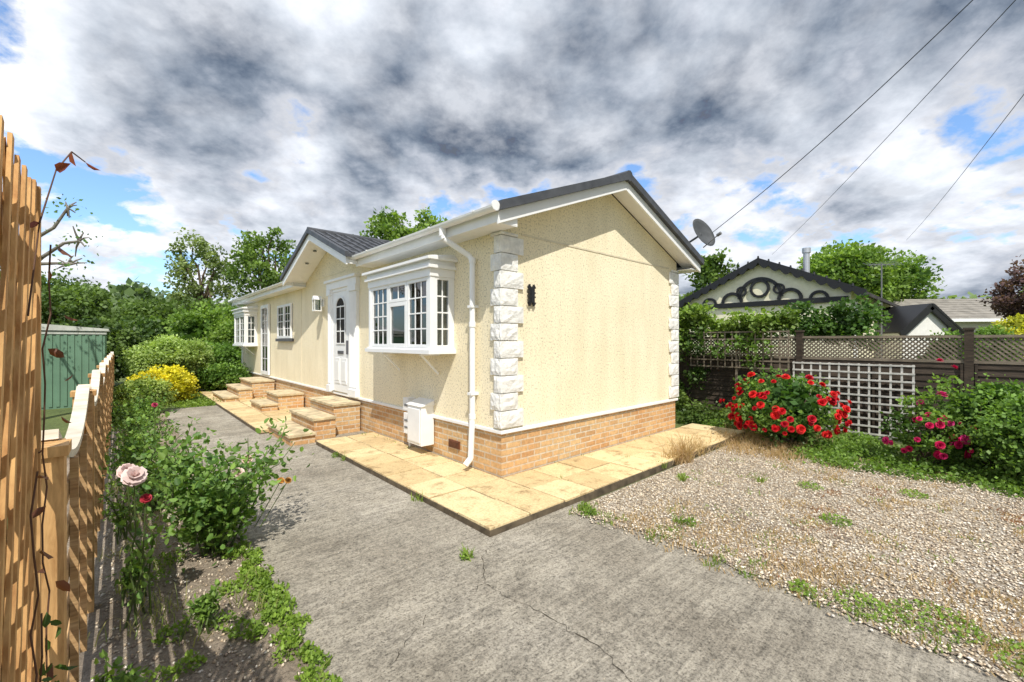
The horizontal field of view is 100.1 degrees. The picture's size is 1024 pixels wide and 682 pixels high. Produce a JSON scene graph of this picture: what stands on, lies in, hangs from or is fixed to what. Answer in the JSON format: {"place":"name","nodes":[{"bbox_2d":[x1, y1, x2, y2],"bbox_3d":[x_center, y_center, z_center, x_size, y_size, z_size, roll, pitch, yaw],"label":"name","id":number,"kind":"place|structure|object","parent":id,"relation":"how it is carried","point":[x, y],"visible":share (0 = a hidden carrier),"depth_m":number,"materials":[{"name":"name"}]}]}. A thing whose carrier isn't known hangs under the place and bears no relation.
{"place":"outdoors","nodes":[
{"label":"outdoors","id":0,"kind":"place"},
{"bbox_2d":[41,324,109,409],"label":"garden shed","id":1,"kind":"structure","parent":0,"point":[83,350],"depth_m":10.56,"materials":[{"name":"green metal"}]},
{"bbox_2d":[67,410,308,681],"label":"flower bed soil","id":2,"kind":"structure","parent":0,"point":[88,668],"depth_m":2.49,"materials":[{"name":"brown soil"}]},
{"bbox_2d":[0,115,40,681],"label":"tall trellis screen","id":3,"kind":"object","parent":2,"relation":"on","point":[20,365],"visible":0.94,"depth_m":0.94,"materials":[{"name":"orange wood"}]},
{"bbox_2d":[27,151,100,681],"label":"climbing vine","id":4,"kind":"object","parent":3,"relation":"attached to","point":[62,585],"visible":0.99,"depth_m":1.01,"materials":[{"name":"brown plant"}]},
{"bbox_2d":[27,352,113,681],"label":"slatted fence","id":5,"kind":"object","parent":2,"relation":"on","point":[82,445],"visible":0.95,"depth_m":1.72,"materials":[{"name":"brown wood"}]},
{"bbox_2d":[90,649,148,681],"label":"bed plant","id":6,"kind":"object","parent":2,"relation":"on","point":[123,676],"visible":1,"depth_m":1.72,"materials":[{"name":"green plant"}]},
{"bbox_2d":[97,476,154,544],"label":"bed plant","id":7,"kind":"object","parent":2,"relation":"on","point":[117,520],"visible":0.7,"depth_m":3.49,"materials":[{"name":"green plant"}]},
{"bbox_2d":[105,542,154,608],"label":"bed plant","id":8,"kind":"object","parent":2,"relation":"on","point":[125,581],"visible":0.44,"depth_m":2.64,"materials":[{"name":"green plant"}]},
{"bbox_2d":[111,402,157,427],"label":"green shrub","id":9,"kind":"object","parent":2,"relation":"on","point":[116,413],"visible":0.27,"depth_m":8.01,"materials":[{"name":"green plant"}]},
{"bbox_2d":[105,419,164,465],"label":"garden shrub","id":10,"kind":"object","parent":2,"relation":"on","point":[116,450],"visible":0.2,"depth_m":4.95,"materials":[{"name":"green plant"}]},
{"bbox_2d":[115,463,159,628],"bbox_3d":[-2.137,1.164,2.448,0.196,0.956,0.292,0,0,-42],"label":"pale pink rose","id":11,"kind":"object","parent":2,"relation":"on","point":[129,474],"visible":1,"depth_m":2.44,"materials":[{"name":"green plant"}]},
{"bbox_2d":[111,399,164,435],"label":"garden shrub","id":12,"kind":"object","parent":2,"relation":"on","point":[122,412],"visible":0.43,"depth_m":7.06,"materials":[{"name":"green plant"}]},
{"bbox_2d":[108,408,179,448],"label":"garden shrub","id":13,"kind":"object","parent":2,"relation":"on","point":[130,428],"visible":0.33,"depth_m":6.08,"materials":[{"name":"green plant"}]},
{"bbox_2d":[120,386,167,421],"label":"garden shrub","id":14,"kind":"object","parent":2,"relation":"on","point":[146,401],"visible":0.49,"depth_m":8.24,"materials":[{"name":"green plant"}]},
{"bbox_2d":[113,373,178,408],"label":"green shrub","id":15,"kind":"object","parent":2,"relation":"on","point":[161,387],"visible":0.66,"depth_m":9.44,"materials":[{"name":"green plant"}]},
{"bbox_2d":[102,403,215,512],"bbox_3d":[-3.468,1.121,4.154,0.870,1.044,0.781,0,0,25],"label":"garden rose bush","id":16,"kind":"object","parent":2,"relation":"on","point":[141,458],"visible":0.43,"depth_m":4.11,"materials":[{"name":"green plant"}]},
{"bbox_2d":[90,455,305,681],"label":"bed pebbles","id":17,"kind":"object","parent":2,"relation":"on","point":[117,637],"visible":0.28,"depth_m":2.63,"materials":[{"name":"stone"}]},
{"bbox_2d":[180,579,224,641],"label":"bed plant","id":18,"kind":"object","parent":2,"relation":"on","point":[204,608],"visible":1,"depth_m":2.39,"materials":[{"name":"green plant"}]},
{"bbox_2d":[98,411,314,573],"bbox_3d":[-2.358,1.128,3.324,1.307,1.080,1.322,0,0,5],"label":"garden rose bush","id":19,"kind":"object","parent":2,"relation":"on","point":[211,505],"visible":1,"depth_m":3.19,"materials":[{"name":"green plant"}]},
{"bbox_2d":[87,474,333,681],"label":"bed grass tufts","id":20,"kind":"object","parent":2,"relation":"on","point":[153,617],"visible":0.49,"depth_m":2.60,"materials":[{"name":"green plant"}]},
{"bbox_2d":[105,419,342,681],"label":"bed ground cover","id":21,"kind":"object","parent":2,"relation":"on","point":[264,582],"visible":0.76,"depth_m":2.45,"materials":[{"name":"green plant"}]},
{"bbox_2d":[0,0,1023,303],"label":"sky","id":22,"kind":"structure","parent":0,"point":[218,119],"materials":[{"name":"grey"}]},
{"bbox_2d":[7,376,1023,528],"bbox_3d":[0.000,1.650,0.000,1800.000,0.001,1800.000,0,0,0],"label":"ground","id":23,"kind":"structure","parent":0,"point":[53,419],"depth_m":7.99,"materials":[{"name":"green plant"}]},
{"bbox_2d":[0,193,102,272],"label":"pollarded tree","id":24,"kind":"object","parent":23,"relation":"on","point":[70,262],"visible":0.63,"depth_m":8.29,"materials":[{"name":"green plant"}]},
{"bbox_2d":[41,271,96,324],"bbox_3d":[-25.888,-1.179,24.140,5.237,5.647,5.322,0,0,-36],"label":"dark broadleaf tree","id":25,"kind":"object","parent":23,"relation":"on","point":[44,284],"visible":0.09,"depth_m":24.03,"materials":[{"name":"green plant"}]},
{"bbox_2d":[41,279,122,324],"bbox_3d":[-22.848,-0.762,21.726,4.612,4.838,4.722,0,0,-28],"label":"dark broadleaf tree","id":26,"kind":"object","parent":23,"relation":"on","point":[85,300],"visible":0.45,"depth_m":21.36,"materials":[{"name":"green plant"}]},
{"bbox_2d":[55,315,153,381],"bbox_3d":[-14.659,0.398,14.980,3.576,2.622,3.162,0,0,0],"label":"dark shrub","id":27,"kind":"object","parent":23,"relation":"on","point":[121,335],"visible":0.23,"depth_m":14.85,"materials":[{"name":"green plant"}]},
{"bbox_2d":[89,289,184,321],"bbox_3d":[-19.334,-0.581,22.493,3.741,4.454,3.826,0,0,15],"label":"dark broadleaf tree","id":28,"kind":"object","parent":23,"relation":"on","point":[164,309],"visible":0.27,"depth_m":21.99,"materials":[{"name":"green plant"}]},
{"bbox_2d":[116,315,177,350],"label":"green hedge","id":29,"kind":"object","parent":23,"relation":"on","point":[156,326],"visible":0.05,"depth_m":20.05,"materials":[{"name":"green plant"}]},
{"bbox_2d":[126,364,202,402],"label":"golden shrub","id":30,"kind":"object","parent":23,"relation":"on","point":[181,381],"visible":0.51,"depth_m":11.27,"materials":[{"name":"yellow plant"}]},
{"bbox_2d":[116,334,215,389],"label":"round clipped bush","id":31,"kind":"object","parent":23,"relation":"on","point":[192,356],"visible":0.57,"depth_m":12.46,"materials":[{"name":"green plant"}]},
{"bbox_2d":[160,300,235,340],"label":"green hedge","id":32,"kind":"object","parent":23,"relation":"on","point":[192,323],"visible":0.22,"depth_m":19.01,"materials":[{"name":"green plant"}]},
{"bbox_2d":[174,295,223,317],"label":"dark broadleaf tree","id":33,"kind":"object","parent":23,"relation":"on","point":[188,308],"visible":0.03,"depth_m":23.38,"materials":[{"name":"green plant"}]},
{"bbox_2d":[162,227,246,307],"bbox_3d":[-21.370,-3.001,30.126,5.134,9.303,5.235,0,0,-44],"label":"tall willow tree","id":34,"kind":"object","parent":23,"relation":"on","point":[182,267],"visible":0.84,"depth_m":29.37,"materials":[{"name":"green plant"}]},
{"bbox_2d":[166,388,263,407],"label":"lawn grass","id":35,"kind":"structure","parent":23,"relation":"on","point":[201,400],"depth_m":11.02,"materials":[{"name":"green plant"}]},
{"bbox_2d":[197,315,241,357],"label":"green hedge","id":36,"kind":"object","parent":23,"relation":"on","point":[219,332],"visible":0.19,"depth_m":18.39,"materials":[{"name":"green plant"}]},
{"bbox_2d":[195,360,251,391],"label":"green shrub","id":37,"kind":"object","parent":23,"relation":"on","point":[217,377],"visible":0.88,"depth_m":13.20,"materials":[{"name":"green plant"}]},
{"bbox_2d":[205,340,241,367],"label":"green shrub","id":38,"kind":"object","parent":23,"relation":"on","point":[223,353],"visible":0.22,"depth_m":15.84,"materials":[{"name":"green plant"}]},
{"bbox_2d":[221,226,296,297],"bbox_3d":[-15.985,-2.834,28.064,5.203,8.963,5.412,0,0,0],"label":"ash tree","id":39,"kind":"object","parent":23,"relation":"on","point":[248,254],"visible":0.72,"depth_m":26.78,"materials":[{"name":"green plant"}]},
{"bbox_2d":[353,205,416,240],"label":"ash tree","id":40,"kind":"object","parent":23,"relation":"on","point":[387,224],"visible":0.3,"depth_m":25.47,"materials":[{"name":"green plant"}]},
{"bbox_2d":[407,206,447,232],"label":"ash tree","id":41,"kind":"object","parent":23,"relation":"on","point":[429,221],"visible":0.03,"depth_m":26.60,"materials":[{"name":"green plant"}]},
{"bbox_2d":[228,170,703,478],"bbox_3d":[-3.413,-0.376,11.389,4.980,4.051,14.795,0,0,-42],"label":"park home bungalow","id":42,"kind":"object","parent":23,"relation":"on","point":[503,338],"visible":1,"depth_m":5.99,"materials":[{"name":"paint"}]},
{"bbox_2d":[231,306,257,354],"bbox_3d":[-8.773,-0.332,14.031,0.440,1.576,1.760,0,0,-42],"label":"far bay window","id":43,"kind":"structure","parent":42,"relation":"in","point":[245,318],"depth_m":13.57,"materials":[{"name":"white plastic"}]},
{"bbox_2d":[261,304,269,374],"bbox_3d":[-7.320,-0.040,12.717,0.060,2.060,0.900,0,0,-42],"label":"glazed side door","id":44,"kind":"structure","parent":42,"relation":"in","point":[265,309],"depth_m":12.70,"materials":[{"name":"white plastic"}]},
{"bbox_2d":[275,303,293,340],"bbox_3d":[-5.962,-0.470,11.216,0.080,0.960,1.410,0,0,-42],"label":"casement window","id":45,"kind":"structure","parent":42,"relation":"in","point":[284,312],"depth_m":11.16,"materials":[{"name":"white plastic"}]},
{"bbox_2d":[324,273,360,397],"bbox_3d":[-3.298,-0.100,8.265,0.120,2.240,1.580,0,0,-42],"label":"front door","id":46,"kind":"structure","parent":42,"relation":"in","point":[342,292],"depth_m":8.19,"materials":[{"name":"white plastic"}]},
{"bbox_2d":[362,255,457,374],"bbox_3d":[-1.512,-0.332,6.070,0.440,1.576,1.950,0,0,-42],"label":"bay window","id":47,"kind":"structure","parent":42,"relation":"in","point":[411,302],"depth_m":5.67,"materials":[{"name":"white plastic"}]},
{"bbox_2d":[689,219,721,247],"bbox_3d":[3.398,-1.818,7.803,0.679,0.869,0.432,0,0,5],"label":"satellite dish","id":48,"kind":"object","parent":42,"relation":"on","point":[703,232],"visible":0.94,"depth_m":7.88,"materials":[{"name":"grey metal"}]},
{"bbox_2d":[197,389,745,536],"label":"paving slabs","id":49,"kind":"structure","parent":23,"relation":"on","point":[488,505],"depth_m":5.06,"materials":[{"name":"beige stone"}]},
{"bbox_2d":[212,377,274,401],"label":"door steps","id":50,"kind":"structure","parent":49,"relation":"on","point":[251,387],"depth_m":11.70,"materials":[{"name":"stone"}]},
{"bbox_2d":[250,389,303,411],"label":"brick steps","id":51,"kind":"structure","parent":49,"relation":"on","point":[276,400],"depth_m":9.85,"materials":[{"name":"stone"}]},
{"bbox_2d":[43,276,1022,353],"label":"distant trees","id":52,"kind":"object","parent":23,"relation":"on","point":[127,290],"depth_m":42.16,"materials":[{"name":"green plant"}]},
{"bbox_2d":[679,247,739,310],"bbox_3d":[8.973,-1.266,19.061,2.870,5.822,3.110,0,0,0],"label":"hawthorn tree","id":53,"kind":"object","parent":23,"relation":"on","point":[711,268],"visible":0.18,"depth_m":18.53,"materials":[{"name":"green plant"}]},
{"bbox_2d":[675,389,758,431],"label":"fence foot shrubs","id":54,"kind":"object","parent":23,"relation":"on","point":[689,409],"visible":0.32,"depth_m":8.45,"materials":[{"name":"green plant"}]},
{"bbox_2d":[690,330,789,399],"bbox_3d":[4.541,0.715,8.681,0.057,1.830,1.890,0,0,-42],"label":"square lattice trellis","id":55,"kind":"object","parent":23,"relation":"on","point":[736,360],"visible":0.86,"depth_m":8.66,"materials":[{"name":"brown wood"}]},
{"bbox_2d":[719,364,851,446],"bbox_3d":[4.256,1.012,6.704,1.713,1.272,1.737,0,0,0],"label":"red rose bush","id":56,"kind":"object","parent":23,"relation":"on","point":[774,409],"visible":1,"depth_m":6.44,"materials":[{"name":"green plant"}]},
{"bbox_2d":[679,247,899,357],"bbox_3d":[10.956,-0.650,16.569,8.265,4.600,5.440,0,0,-42],"label":"neighbour chalet","id":57,"kind":"object","parent":23,"relation":"on","point":[758,283],"visible":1,"depth_m":13.67,"materials":[{"name":"beige paint"}]},
{"bbox_2d":[713,0,1023,250],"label":"overhead wires","id":58,"kind":"object","parent":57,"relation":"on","point":[904,118],"visible":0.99,"depth_m":8.95,"materials":[{"name":"black metal"}]},
{"bbox_2d":[863,261,902,354],"bbox_3d":[11.927,-0.537,13.800,1.058,4.175,0.505,0,0,0],"label":"tv aerial","id":59,"kind":"object","parent":57,"relation":"attached to","point":[881,264],"visible":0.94,"depth_m":13.79,"materials":[{"name":"grey metal"}]},
{"bbox_2d":[570,443,1023,681],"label":"gravel","id":60,"kind":"structure","parent":23,"relation":"on","point":[945,639],"depth_m":3.61,"materials":[{"name":"beige gravel"}]},
{"bbox_2d":[613,423,1023,676],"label":"dry grass","id":61,"kind":"structure","parent":60,"relation":"on","point":[689,451],"depth_m":3.55,"materials":[{"name":"beige plant"}]},
{"bbox_2d":[684,485,1023,632],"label":"reddish stonecrop","id":62,"kind":"object","parent":60,"relation":"on","point":[1014,521],"visible":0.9,"depth_m":3.81,"materials":[{"name":"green plant"}]},
{"bbox_2d":[675,327,1023,435],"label":"dark panel fence","id":63,"kind":"object","parent":23,"relation":"on","point":[721,385],"visible":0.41,"depth_m":7.20,"materials":[{"name":"brown wood"}]},
{"bbox_2d":[677,328,710,394],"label":"climbing ivy","id":64,"kind":"object","parent":63,"relation":"attached to","point":[702,372],"visible":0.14,"depth_m":9.28,"materials":[{"name":"green plant"}]},
{"bbox_2d":[676,320,773,369],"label":"climbing ivy","id":65,"kind":"object","parent":63,"relation":"attached to","point":[753,347],"visible":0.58,"depth_m":8.57,"materials":[{"name":"green plant"}]},
{"bbox_2d":[676,300,801,343],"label":"climbing ivy","id":66,"kind":"object","parent":63,"relation":"attached to","point":[695,315],"visible":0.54,"depth_m":8.68,"materials":[{"name":"green plant"}]},
{"bbox_2d":[772,292,892,350],"bbox_3d":[6.271,-0.373,8.513,1.292,1.122,2.066,0,0,-42],"label":"climbing ivy","id":67,"kind":"object","parent":63,"relation":"attached to","point":[848,322],"visible":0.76,"depth_m":8.26,"materials":[{"name":"green plant"}]},
{"bbox_2d":[675,409,1023,498],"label":"ground cover plants","id":68,"kind":"object","parent":23,"relation":"on","point":[839,448],"visible":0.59,"depth_m":5.50,"materials":[{"name":"green plant"}]},
{"bbox_2d":[792,361,914,439],"bbox_3d":[5.790,0.990,7.370,0.017,1.220,1.670,0,0,-42],"label":"white lattice trellis","id":69,"kind":"object","parent":23,"relation":"on","point":[890,389],"visible":0.52,"depth_m":7.17,"materials":[{"name":"white wood"}]},
{"bbox_2d":[796,239,916,302],"bbox_3d":[18.644,-2.128,24.059,5.481,7.553,5.733,0,0,0],"label":"oak tree","id":70,"kind":"object","parent":23,"relation":"on","point":[843,263],"visible":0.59,"depth_m":22.42,"materials":[{"name":"green plant"}]},
{"bbox_2d":[877,249,947,298],"bbox_3d":[21.360,-1.782,24.542,4.932,6.901,5.159,0,0,0],"label":"oak tree","id":71,"kind":"object","parent":23,"relation":"on","point":[922,279],"visible":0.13,"depth_m":22.99,"materials":[{"name":"green plant"}]},
{"bbox_2d":[875,303,963,358],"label":"garden summerhouse","id":72,"kind":"structure","parent":23,"relation":"on","point":[921,319],"depth_m":14.00,"materials":[{"name":"black wood"}]},
{"bbox_2d":[878,388,975,470],"bbox_3d":[5.332,1.135,5.542,0.757,1.050,0.934,0,0,-23],"label":"pink climbing rose","id":73,"kind":"object","parent":23,"relation":"on","point":[927,445],"visible":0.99,"depth_m":5.45,"materials":[{"name":"green plant"}]},
{"bbox_2d":[911,358,968,464],"bbox_3d":[5.562,0.930,5.616,0.614,1.410,0.552,0,0,0],"label":"pink climbing rose","id":74,"kind":"object","parent":23,"relation":"on","point":[942,407],"visible":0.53,"depth_m":5.50,"materials":[{"name":"green plant"}]},
{"bbox_2d":[918,328,993,360],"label":"green shrub","id":75,"kind":"object","parent":23,"relation":"on","point":[952,333],"visible":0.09,"depth_m":11.41,"materials":[{"name":"green plant"}]},
{"bbox_2d":[891,298,1022,331],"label":"neighbour bungalow","id":76,"kind":"object","parent":23,"relation":"on","point":[966,313],"visible":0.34,"depth_m":20.65,"materials":[{"name":"grey tile"}]},
{"bbox_2d":[945,373,1023,471],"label":"green shrub","id":77,"kind":"object","parent":23,"relation":"on","point":[970,406],"visible":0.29,"depth_m":5.34,"materials":[{"name":"green plant"}]},
{"bbox_2d":[958,389,1023,482],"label":"shrub","id":78,"kind":"object","parent":23,"relation":"on","point":[1001,431],"visible":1,"depth_m":4.80,"materials":[{"name":"green plant"}]},
{"bbox_2d":[974,324,1023,361],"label":"green shrub","id":79,"kind":"object","parent":23,"relation":"on","point":[993,330],"visible":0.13,"depth_m":12.14,"materials":[{"name":"green plant"}]},
{"bbox_2d":[976,255,1023,319],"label":"purple plum tree","id":80,"kind":"object","parent":23,"relation":"on","point":[1007,301],"visible":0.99,"depth_m":14.13,"materials":[{"name":"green plant"}]},
{"bbox_2d":[991,313,1023,356],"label":"golden shrub","id":81,"kind":"object","parent":23,"relation":"on","point":[1016,321],"visible":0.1,"depth_m":13.03,"materials":[{"name":"yellow plant"}]},
{"bbox_2d":[164,405,1009,681],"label":"concrete driveway","id":82,"kind":"structure","parent":0,"point":[661,627],"depth_m":2.67,"materials":[{"name":"grey concrete"}]},
{"bbox_2d":[266,395,360,445],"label":"door steps","id":83,"kind":"structure","parent":82,"relation":"on","point":[325,417],"depth_m":7.43,"materials":[{"name":"stone"}]},
{"bbox_2d":[319,491,631,681],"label":"concrete cracks","id":84,"kind":"object","parent":82,"relation":"on","point":[514,600],"visible":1,"depth_m":2.41,"materials":[{"name":"grey concrete"}]},
{"bbox_2d":[255,433,944,680],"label":"drive grit","id":85,"kind":"object","parent":82,"relation":"on","point":[475,568],"visible":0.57,"depth_m":2.85,"materials":[{"name":"gravel"}]},
{"bbox_2d":[331,432,1023,676],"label":"green weeds","id":86,"kind":"object","parent":82,"relation":"on","point":[920,619],"visible":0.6,"depth_m":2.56,"materials":[{"name":"green plant"}]}
]}

